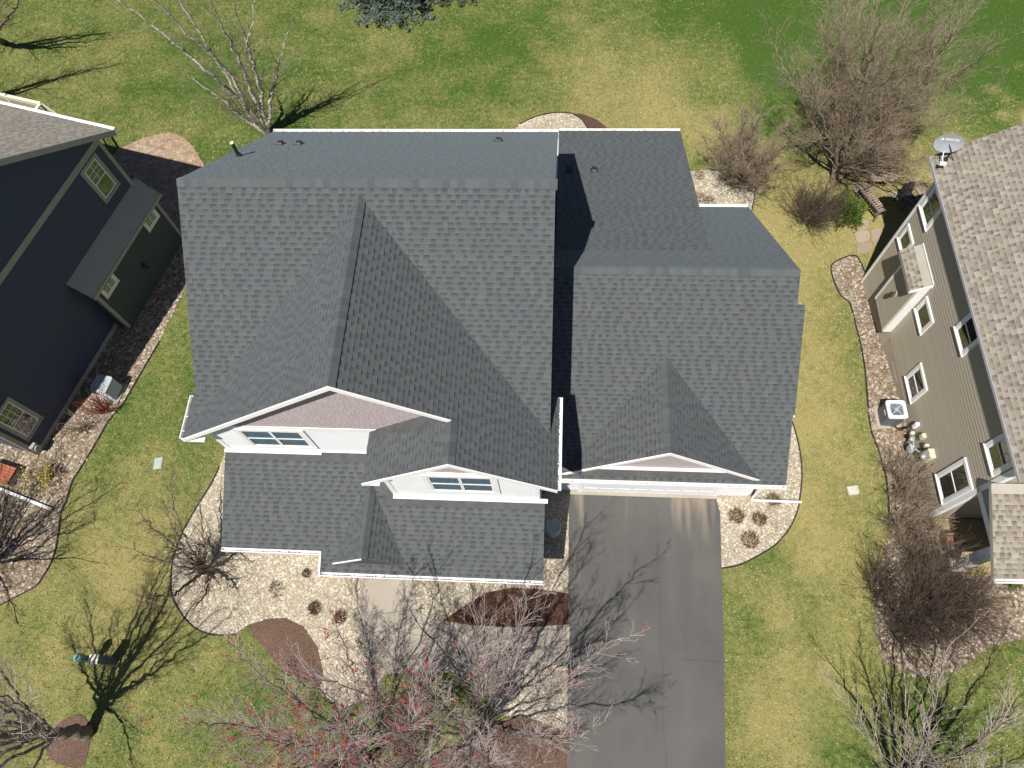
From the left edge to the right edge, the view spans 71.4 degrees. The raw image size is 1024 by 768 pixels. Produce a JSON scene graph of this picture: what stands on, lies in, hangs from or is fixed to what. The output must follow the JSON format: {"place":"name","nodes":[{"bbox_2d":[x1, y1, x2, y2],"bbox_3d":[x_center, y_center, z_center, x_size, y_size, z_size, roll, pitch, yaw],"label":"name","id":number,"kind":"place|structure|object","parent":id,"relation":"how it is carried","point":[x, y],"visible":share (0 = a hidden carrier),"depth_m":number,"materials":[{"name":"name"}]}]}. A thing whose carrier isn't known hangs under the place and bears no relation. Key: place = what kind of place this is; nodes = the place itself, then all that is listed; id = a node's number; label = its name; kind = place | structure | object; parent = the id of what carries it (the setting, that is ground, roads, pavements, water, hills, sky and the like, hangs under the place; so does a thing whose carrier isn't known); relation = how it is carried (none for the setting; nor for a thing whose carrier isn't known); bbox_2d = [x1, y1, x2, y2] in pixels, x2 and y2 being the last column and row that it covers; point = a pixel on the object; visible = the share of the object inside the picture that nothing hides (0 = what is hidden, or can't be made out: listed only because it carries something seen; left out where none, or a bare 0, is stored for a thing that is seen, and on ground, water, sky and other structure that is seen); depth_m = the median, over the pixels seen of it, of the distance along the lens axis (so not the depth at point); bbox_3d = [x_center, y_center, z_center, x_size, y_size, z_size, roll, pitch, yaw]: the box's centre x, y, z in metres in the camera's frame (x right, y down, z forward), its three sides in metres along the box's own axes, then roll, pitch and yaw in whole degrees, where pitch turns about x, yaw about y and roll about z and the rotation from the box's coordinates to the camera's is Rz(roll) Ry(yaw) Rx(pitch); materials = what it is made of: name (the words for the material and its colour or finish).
{"place":"outdoors","nodes":[
{"label":"outdoors","id":0,"kind":"place"},
{"bbox_2d":[363,578,569,675],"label":"walkway","id":1,"kind":"structure","parent":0,"point":[394,599],"depth_m":23.70,"materials":[{"name":"concrete"}]},
{"bbox_2d":[0,0,1023,767],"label":"lawn","id":2,"kind":"structure","parent":0,"point":[776,564],"depth_m":27.79,"materials":[{"name":"green plant"}]},
{"bbox_2d":[0,0,13,26],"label":"shade tree","id":3,"kind":"object","parent":2,"relation":"on","point":[2,12],"visible":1,"depth_m":30.76,"materials":[{"name":"brown plant"}]},
{"bbox_2d":[0,0,26,44],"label":"shade tree","id":4,"kind":"object","parent":2,"relation":"on","point":[2,40],"visible":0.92,"depth_m":34.26,"materials":[{"name":"brown plant"}]},
{"bbox_2d":[0,93,56,113],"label":"back deck","id":5,"kind":"structure","parent":2,"relation":"on","point":[5,97],"depth_m":30.99,"materials":[{"name":"white wood"}]},
{"bbox_2d":[46,715,89,767],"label":"mulch bed","id":6,"kind":"object","parent":2,"relation":"on","point":[68,752],"visible":0.74,"depth_m":22.88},
{"bbox_2d":[0,650,93,767],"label":"shade tree","id":7,"kind":"object","parent":6,"relation":"on","point":[27,732],"visible":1,"depth_m":19.99,"materials":[{"name":"grey plant"}]},
{"bbox_2d":[73,653,89,661],"bbox_3d":[-14.010,9.039,23.481,0.279,1.140,0.279,1,66,4],"label":"utility pedestal","id":8,"kind":"object","parent":2,"relation":"on","point":[79,657],"visible":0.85,"depth_m":23.05,"materials":[{"name":"green plastic"}]},
{"bbox_2d":[0,101,181,454],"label":"navy house","id":9,"kind":"structure","parent":2,"relation":"on","point":[88,227],"depth_m":26.05,"materials":[{"name":"blue"}]},
{"bbox_2d":[28,442,41,451],"bbox_3d":[-17.867,2.375,26.741,0.228,0.370,0.260,15,67,10],"label":"hose reel box","id":10,"kind":"object","parent":9,"relation":"attached to","point":[35,447],"visible":1,"depth_m":26.63,"materials":[{"name":"beige plastic"}]},
{"bbox_2d":[141,262,148,268],"bbox_3d":[-14.912,-4.812,29.007,0.232,0.340,0.162,11,67,8],"label":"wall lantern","id":11,"kind":"object","parent":9,"relation":"attached to","point":[143,265],"depth_m":28.98,"materials":[{"name":"metal"}]},
{"bbox_2d":[0,247,185,603],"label":"gravel bed","id":12,"kind":"object","parent":2,"relation":"on","point":[124,356],"visible":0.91,"depth_m":27.16,"materials":[{"name":"beige gravel"}]},
{"bbox_2d":[0,462,21,486],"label":"brick stoop","id":13,"kind":"object","parent":12,"relation":"on","point":[12,473],"visible":0.98,"depth_m":26.56,"materials":[{"name":"brick"}]},
{"bbox_2d":[0,487,52,510],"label":"drain pipe","id":14,"kind":"object","parent":12,"relation":"on","point":[29,500],"visible":1,"depth_m":26.33,"materials":[{"name":"beige paint"}]},
{"bbox_2d":[0,459,53,582],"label":"ornamental tree","id":15,"kind":"object","parent":12,"relation":"on","point":[7,571],"visible":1,"depth_m":23.89,"materials":[{"name":"brown plant"}]},
{"bbox_2d":[8,454,59,494],"bbox_3d":[-17.615,3.317,26.261,1.547,1.201,1.452,13,67,9],"label":"forsythia","id":16,"kind":"object","parent":12,"relation":"on","point":[45,475],"visible":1,"depth_m":26.33,"materials":[{"name":"beige plant"}]},
{"bbox_2d":[52,407,95,441],"bbox_3d":[-16.454,1.572,26.948,1.488,1.280,1.436,-15,66,-4],"label":"red twig shrub","id":17,"kind":"object","parent":12,"relation":"on","point":[82,428],"visible":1,"depth_m":27.07,"materials":[{"name":"beige plant"}]},
{"bbox_2d":[0,341,159,604],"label":"bed edging","id":18,"kind":"object","parent":12,"relation":"on","point":[76,475],"visible":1,"depth_m":26.67,"materials":[{"name":"black plastic"}]},
{"bbox_2d":[73,382,112,416],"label":"red twig shrub","id":19,"kind":"object","parent":12,"relation":"on","point":[106,407],"visible":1,"depth_m":27.28,"materials":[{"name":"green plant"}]},
{"bbox_2d":[90,374,127,404],"bbox_3d":[-15.738,0.167,27.722,0.840,0.875,0.900,11,67,8],"label":"air conditioner","id":20,"kind":"object","parent":12,"relation":"on","point":[116,391],"visible":0.94,"depth_m":27.49,"materials":[{"name":"metal"}]},
{"bbox_2d":[88,654,116,664],"bbox_3d":[-13.423,9.077,23.428,0.291,1.150,0.291,-3,66,2],"label":"utility pedestal","id":21,"kind":"object","parent":2,"relation":"on","point":[98,659],"visible":1,"depth_m":23.18,"materials":[{"name":"plastic"}]},
{"bbox_2d":[112,132,203,250],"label":"patio","id":22,"kind":"structure","parent":2,"relation":"on","point":[161,163],"depth_m":32.90,"materials":[{"name":"beige concrete"}]},
{"bbox_2d":[153,457,163,469],"bbox_3d":[-13.295,2.979,26.790,0.324,0.047,0.494,-3,66,2],"label":"valve cover","id":23,"kind":"object","parent":2,"relation":"on","point":[158,462],"visible":1,"depth_m":26.77,"materials":[{"name":"plastic"}]},
{"bbox_2d":[107,0,302,135],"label":"birch tree","id":24,"kind":"object","parent":2,"relation":"on","point":[259,123],"visible":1,"depth_m":29.60,"materials":[{"name":"grey plant"}]},
{"bbox_2d":[246,618,322,688],"bbox_3d":[-7.372,8.769,23.848,3.341,0.001,1.357,38,73,18],"label":"mulch bed","id":25,"kind":"object","parent":2,"relation":"on","point":[269,635],"visible":0.93,"depth_m":23.88,"materials":[{"name":"brown wood"}]},
{"bbox_2d":[120,596,468,767],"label":"maple tree","id":26,"kind":"object","parent":2,"relation":"on","point":[372,755],"visible":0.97,"depth_m":18.12,"materials":[{"name":"brown plant"}]},
{"bbox_2d":[171,453,571,730],"bbox_3d":[-4.999,6.554,24.735,14.107,0.028,9.250,1,66,4],"label":"gravel bed","id":27,"kind":"object","parent":2,"relation":"on","point":[244,598],"visible":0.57,"depth_m":24.43,"materials":[{"name":"beige gravel"}]},
{"bbox_2d":[115,462,239,620],"bbox_3d":[-10.575,5.492,23.206,3.613,4.460,4.323,42,74,19],"label":"ornamental tree","id":28,"kind":"object","parent":27,"relation":"on","point":[200,567],"visible":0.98,"depth_m":23.48,"materials":[{"name":"brown plant"}]},
{"bbox_2d":[170,466,234,635],"bbox_3d":[-11.141,6.027,25.291,2.079,0.053,6.183,-14,66,-3],"label":"bed edging","id":29,"kind":"object","parent":27,"relation":"on","point":[194,627],"visible":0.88,"depth_m":25.04,"materials":[{"name":"black plastic"}]},
{"bbox_2d":[268,578,284,596],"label":"dry perennial","id":30,"kind":"object","parent":27,"relation":"on","point":[275,589],"visible":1,"depth_m":24.64,"materials":[{"name":"brown plant"}]},
{"bbox_2d":[301,568,309,577],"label":"dry perennial","id":31,"kind":"object","parent":27,"relation":"on","point":[305,571],"visible":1,"depth_m":24.80,"materials":[{"name":"brown plant"}]},
{"bbox_2d":[307,599,323,614],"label":"dry perennial","id":32,"kind":"object","parent":27,"relation":"on","point":[311,608],"visible":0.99,"depth_m":24.30,"materials":[{"name":"brown plant"}]},
{"bbox_2d":[331,608,346,627],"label":"dry perennial","id":33,"kind":"object","parent":27,"relation":"on","point":[340,617],"visible":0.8,"depth_m":24.13,"materials":[{"name":"brown plant"}]},
{"bbox_2d":[444,588,567,626],"bbox_3d":[-0.170,7.523,24.048,4.220,0.001,1.290,1,66,4],"label":"mulch bed","id":34,"kind":"object","parent":27,"relation":"on","point":[556,611],"visible":0.87,"depth_m":24.01,"materials":[{"name":"brown wood"}]},
{"bbox_2d":[546,519,560,537],"bbox_3d":[1.438,5.011,24.640,0.494,0.900,0.494,1,66,4],"label":"round cover","id":35,"kind":"object","parent":27,"relation":"on","point":[553,528],"visible":1,"depth_m":24.27,"materials":[{"name":"blue metal"}]},
{"bbox_2d":[336,0,452,31],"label":"spruce tree","id":36,"kind":"object","parent":2,"relation":"on","point":[374,5],"visible":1,"depth_m":35.85,"materials":[{"name":"green plant"}]},
{"bbox_2d":[438,0,476,5],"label":"spruce tree","id":37,"kind":"object","parent":2,"relation":"on","point":[458,4],"visible":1,"depth_m":36.20,"materials":[{"name":"green plant"}]},
{"bbox_2d":[274,577,648,767],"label":"maple tree","id":38,"kind":"object","parent":2,"relation":"on","point":[475,735],"visible":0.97,"depth_m":18.41,"materials":[{"name":"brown plant"}]},
{"bbox_2d":[176,128,804,584],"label":"grey roofed house","id":39,"kind":"structure","parent":2,"relation":"on","point":[434,354],"depth_m":21.30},
{"bbox_2d":[582,484,717,494],"bbox_3d":[4.758,3.445,24.441,4.620,2.160,0.042,1,66,4],"label":"garage door","id":40,"kind":"structure","parent":39,"relation":"in","point":[586,487],"depth_m":24.94,"materials":[{"name":"white metal"}]},
{"bbox_2d":[427,717,566,767],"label":"mulch bed","id":41,"kind":"object","parent":2,"relation":"on","point":[558,758],"visible":0.48,"depth_m":22.27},
{"bbox_2d":[516,113,585,137],"bbox_3d":[1.727,-11.297,32.481,3.542,0.030,2.832,1,66,4],"label":"gravel bed","id":42,"kind":"object","parent":2,"relation":"on","point":[556,120],"visible":0.24,"depth_m":32.82,"materials":[{"name":"beige gravel"}]},
{"bbox_2d":[520,112,587,127],"bbox_3d":[2.012,-12.207,32.881,3.219,0.054,0.982,7,66,6],"label":"bed edging","id":43,"kind":"object","parent":42,"relation":"on","point":[555,112],"visible":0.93,"depth_m":32.96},
{"bbox_2d":[574,113,606,127],"bbox_3d":[3.782,-11.351,32.411,1.372,0.001,3.025,-14,66,-3],"label":"mulch bed","id":44,"kind":"object","parent":2,"relation":"on","point":[590,122],"visible":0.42,"depth_m":32.72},
{"bbox_2d":[691,169,754,208],"bbox_3d":[9.056,-8.081,30.643,2.840,0.030,2.920,1,66,4],"label":"gravel bed","id":45,"kind":"object","parent":2,"relation":"on","point":[708,183],"visible":0.48,"depth_m":30.78,"materials":[{"name":"beige gravel"}]},
{"bbox_2d":[691,169,703,179],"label":"dry perennial","id":46,"kind":"object","parent":45,"relation":"on","point":[698,173],"visible":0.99,"depth_m":31.13,"materials":[{"name":"brown plant"}]},
{"bbox_2d":[704,195,714,203],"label":"dry perennial","id":47,"kind":"object","parent":45,"relation":"on","point":[707,198],"visible":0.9,"depth_m":30.55,"materials":[{"name":"brown plant"}]},
{"bbox_2d":[709,169,755,210],"bbox_3d":[9.933,-8.639,30.853,1.306,0.053,2.844,-30,68,-10],"label":"bed edging","id":48,"kind":"object","parent":45,"relation":"on","point":[754,195],"visible":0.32,"depth_m":30.50,"materials":[{"name":"black plastic"}]},
{"bbox_2d":[691,86,805,206],"bbox_3d":[9.370,-9.661,28.966,4.428,4.686,4.148,1,66,4],"label":"ornamental tree","id":49,"kind":"object","parent":2,"relation":"on","point":[745,159],"visible":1,"depth_m":28.73,"materials":[{"name":"brown plant"}]},
{"bbox_2d":[716,425,800,566],"bbox_3d":[8.710,3.792,25.187,2.867,0.193,6.140,23,69,13],"label":"gravel bed","id":50,"kind":"object","parent":2,"relation":"on","point":[769,534],"visible":0.57,"depth_m":24.89,"materials":[{"name":"beige gravel"}]},
{"bbox_2d":[728,507,745,523],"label":"dry perennial","id":51,"kind":"object","parent":50,"relation":"on","point":[738,513],"visible":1,"depth_m":24.93,"materials":[{"name":"brown plant"}]},
{"bbox_2d":[740,530,759,548],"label":"dry perennial","id":52,"kind":"object","parent":50,"relation":"on","point":[754,538],"visible":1,"depth_m":24.55,"materials":[{"name":"brown plant"}]},
{"bbox_2d":[751,511,766,528],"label":"dry perennial","id":53,"kind":"object","parent":50,"relation":"on","point":[760,517],"visible":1,"depth_m":24.83,"materials":[{"name":"brown plant"}]},
{"bbox_2d":[722,420,802,568],"bbox_3d":[9.322,4.118,25.001,1.506,0.237,6.190,28,70,14],"label":"bed edging","id":54,"kind":"object","parent":50,"relation":"on","point":[780,539],"visible":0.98,"depth_m":24.73,"materials":[{"name":"black plastic"}]},
{"bbox_2d":[766,493,781,506],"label":"dry perennial","id":55,"kind":"object","parent":50,"relation":"on","point":[776,497],"visible":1,"depth_m":25.09,"materials":[{"name":"brown plant"}]},
{"bbox_2d":[774,160,865,240],"bbox_3d":[12.235,-7.232,28.738,3.512,2.586,3.218,19,68,11],"label":"bare shrub","id":56,"kind":"object","parent":2,"relation":"on","point":[807,202],"visible":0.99,"depth_m":28.91,"materials":[{"name":"brown plant"}]},
{"bbox_2d":[821,188,869,232],"bbox_3d":[13.922,-7.233,29.574,1.994,0.878,1.918,-33,68,-12],"label":"dwarf evergreen","id":57,"kind":"object","parent":2,"relation":"on","point":[856,215],"visible":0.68,"depth_m":29.48,"materials":[{"name":"green plant"}]},
{"bbox_2d":[846,485,859,495],"bbox_3d":[11.743,3.653,24.506,0.450,0.047,0.342,-6,65,0],"label":"valve cover","id":58,"kind":"object","parent":2,"relation":"on","point":[852,490],"visible":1,"depth_m":24.48,"materials":[{"name":"plastic"}]},
{"bbox_2d":[848,139,905,174],"bbox_3d":[15.817,-9.892,30.660,2.519,0.939,2.266,-25,67,-8],"label":"juniper","id":59,"kind":"object","parent":2,"relation":"on","point":[885,158],"visible":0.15,"depth_m":30.55,"materials":[{"name":"brown plant"}]},
{"bbox_2d":[840,539,921,630],"bbox_3d":[11.683,6.150,22.271,2.128,2.062,2.377,30,70,15],"label":"bare shrub","id":60,"kind":"object","parent":2,"relation":"on","point":[877,594],"visible":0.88,"depth_m":22.49,"materials":[{"name":"brown plant"}]},
{"bbox_2d":[751,0,1023,208],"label":"maple tree","id":61,"kind":"object","parent":2,"relation":"on","point":[863,96],"visible":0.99,"depth_m":25.83,"materials":[{"name":"beige plant"}]},
{"bbox_2d":[852,172,933,253],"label":"flagstone path","id":62,"kind":"structure","parent":2,"relation":"on","point":[862,235],"depth_m":29.57,"materials":[{"name":"beige stone"}]},
{"bbox_2d":[855,184,889,221],"bbox_3d":[14.919,-7.561,29.627,0.750,0.930,1.380,-22,66,-7],"label":"slatted bench","id":63,"kind":"object","parent":62,"relation":"on","point":[871,205],"visible":0.94,"depth_m":29.54,"materials":[{"name":"brown wood"}]},
{"bbox_2d":[867,174,889,187],"bbox_3d":[15.564,-8.631,30.342,0.770,0.450,0.363,1,66,4],"label":"plank bench","id":64,"kind":"object","parent":62,"relation":"on","point":[879,180],"visible":0.71,"depth_m":30.16,"materials":[{"name":"brown wood"}]},
{"bbox_2d":[894,181,920,211],"bbox_3d":[16.478,-7.793,29.640,0.620,0.951,0.750,-15,66,-4],"label":"patio chair","id":65,"kind":"object","parent":2,"relation":"on","point":[909,189],"visible":0.74,"depth_m":29.59,"materials":[{"name":"metal"}]},
{"bbox_2d":[812,621,1023,767],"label":"maple tree","id":66,"kind":"object","parent":2,"relation":"on","point":[922,754],"visible":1,"depth_m":17.82,"materials":[{"name":"grey plant"}]},
{"bbox_2d":[832,256,1023,677],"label":"gravel bed","id":67,"kind":"object","parent":2,"relation":"on","point":[848,273],"visible":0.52,"depth_m":23.44,"materials":[{"name":"beige gravel"}]},
{"bbox_2d":[849,292,858,309],"bbox_3d":[13.492,-3.248,28.156,0.258,0.140,0.805,1,66,4],"label":"concrete block","id":68,"kind":"object","parent":67,"relation":"on","point":[851,299],"depth_m":28.14,"materials":[{"name":"beige concrete"}]},
{"bbox_2d":[830,255,890,527],"bbox_3d":[13.350,-0.231,26.381,1.412,0.937,11.510,1,66,4],"label":"bed edging","id":69,"kind":"object","parent":67,"relation":"on","point":[865,373],"visible":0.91,"depth_m":26.29,"materials":[{"name":"black plastic"}]},
{"bbox_2d":[873,400,907,428],"bbox_3d":[13.261,1.035,24.895,0.859,0.835,0.879,1,66,4],"label":"air conditioner","id":70,"kind":"object","parent":67,"relation":"on","point":[890,413],"visible":1,"depth_m":24.65,"materials":[{"name":"metal"}]},
{"bbox_2d":[894,425,911,430],"bbox_3d":[13.544,1.501,24.740,0.580,0.576,0.197,34,71,16],"label":"refrigerant line","id":71,"kind":"object","parent":70,"relation":"attached to","point":[902,429],"visible":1,"depth_m":24.77,"materials":[{"name":"rubber"}]},
{"bbox_2d":[874,445,927,486],"bbox_3d":[12.961,2.688,23.783,1.863,1.506,1.530,1,66,4],"label":"bare shrub","id":72,"kind":"object","parent":67,"relation":"on","point":[892,462],"visible":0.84,"depth_m":24.00,"materials":[{"name":"beige plant"}]},
{"bbox_2d":[874,447,943,522],"bbox_3d":[13.204,3.315,23.174,2.876,2.016,2.570,1,66,4],"label":"bare shrub","id":73,"kind":"object","parent":67,"relation":"on","point":[906,481],"visible":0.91,"depth_m":23.37,"materials":[{"name":"beige plant"}]},
{"bbox_2d":[858,485,977,562],"bbox_3d":[12.813,4.354,22.739,2.778,2.067,2.634,-40,70,-14],"label":"bare shrub","id":74,"kind":"object","parent":67,"relation":"on","point":[909,518],"visible":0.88,"depth_m":22.88,"materials":[{"name":"beige plant"}]},
{"bbox_2d":[869,579,982,686],"bbox_3d":[12.117,7.446,21.302,3.324,2.439,3.176,1,66,4],"label":"bare shrub","id":75,"kind":"object","parent":67,"relation":"on","point":[909,638],"visible":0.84,"depth_m":21.41,"materials":[{"name":"brown plant"}]},
{"bbox_2d":[888,509,978,586],"bbox_3d":[13.058,5.141,22.358,2.576,2.048,2.528,-13,66,-3],"label":"bare shrub","id":76,"kind":"object","parent":67,"relation":"on","point":[912,543],"visible":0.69,"depth_m":22.57,"materials":[{"name":"beige plant"}]},
{"bbox_2d":[870,516,1023,680],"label":"bare shrub","id":77,"kind":"object","parent":67,"relation":"on","point":[928,578],"visible":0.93,"depth_m":21.24,"materials":[{"name":"brown plant"}]},
{"bbox_2d":[938,561,1023,669],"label":"bare shrub","id":78,"kind":"object","parent":67,"relation":"on","point":[972,617],"visible":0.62,"depth_m":21.53,"materials":[{"name":"brown plant"}]},
{"bbox_2d":[1003,584,1022,594],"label":"evergreen","id":79,"kind":"object","parent":67,"relation":"on","point":[1010,585],"visible":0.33,"depth_m":22.42,"materials":[{"name":"green plant"}]},
{"bbox_2d":[862,123,1023,583],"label":"greige house","id":80,"kind":"structure","parent":2,"relation":"on","point":[948,267],"depth_m":21.73,"materials":[{"name":"beige"}]},
{"bbox_2d":[888,291,896,297],"bbox_3d":[13.446,-3.178,25.203,0.228,0.340,0.164,1,66,4],"label":"wall lantern","id":81,"kind":"object","parent":80,"relation":"attached to","point":[893,293],"depth_m":25.15,"materials":[{"name":"black plastic"}]},
{"bbox_2d":[904,436,921,452],"bbox_3d":[13.566,2.241,24.348,0.318,0.973,0.695,-15,66,-4],"label":"gas meter","id":82,"kind":"object","parent":80,"relation":"attached to","point":[912,446],"visible":0.91,"depth_m":24.08,"materials":[{"name":"grey metal"}]},
{"bbox_2d":[910,422,919,429],"bbox_3d":[13.744,1.471,24.398,0.126,0.600,0.122,1,66,4],"label":"junction box","id":83,"kind":"object","parent":80,"relation":"attached to","point":[915,425],"visible":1,"depth_m":24.19,"materials":[{"name":"metal"}]},
{"bbox_2d":[917,433,926,440],"bbox_3d":[13.720,1.815,23.947,0.127,0.520,0.152,1,66,4],"label":"junction box","id":84,"kind":"object","parent":80,"relation":"attached to","point":[922,436],"visible":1,"depth_m":23.77,"materials":[{"name":"beige plastic"}]},
{"bbox_2d":[914,449,935,465],"bbox_3d":[13.626,2.527,23.783,0.295,1.360,0.324,1,66,4],"label":"utility box","id":85,"kind":"object","parent":80,"relation":"attached to","point":[928,454],"visible":0.9,"depth_m":23.28,"materials":[{"name":"beige plastic"}]},
{"bbox_2d":[933,134,964,165],"bbox_3d":[13.632,-7.260,22.246,0.926,0.932,0.659,1,66,4],"label":"satellite dish","id":86,"kind":"object","parent":80,"relation":"attached to","point":[950,143],"visible":1,"depth_m":22.27,"materials":[{"name":"grey metal"}]},
{"bbox_2d":[939,525,983,550],"bbox_3d":[14.354,4.919,22.703,0.901,1.062,0.611,1,66,4],"label":"porch planter","id":87,"kind":"object","parent":80,"relation":"on","point":[956,540],"visible":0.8,"depth_m":22.89,"materials":[{"name":"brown wood"}]},
{"bbox_2d":[569,491,715,498],"bbox_3d":[4.632,3.953,25.421,5.170,0.050,0.135,1,66,4],"label":"garage apron","id":88,"kind":"object","parent":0,"point":[643,495],"visible":1,"depth_m":25.39,"materials":[{"name":"concrete"}]},
{"bbox_2d":[567,494,728,767],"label":"driveway","id":89,"kind":"structure","parent":0,"point":[655,563],"depth_m":23.51,"materials":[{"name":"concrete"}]},
{"bbox_2d":[893,119,925,143],"bbox_3d":[17.410,-11.248,31.311,1.311,0.717,1.380,40,73,18],"label":"dwarf evergreen","id":90,"kind":"object","parent":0,"point":[918,131],"visible":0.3,"depth_m":31.25,"materials":[{"name":"green plant"}]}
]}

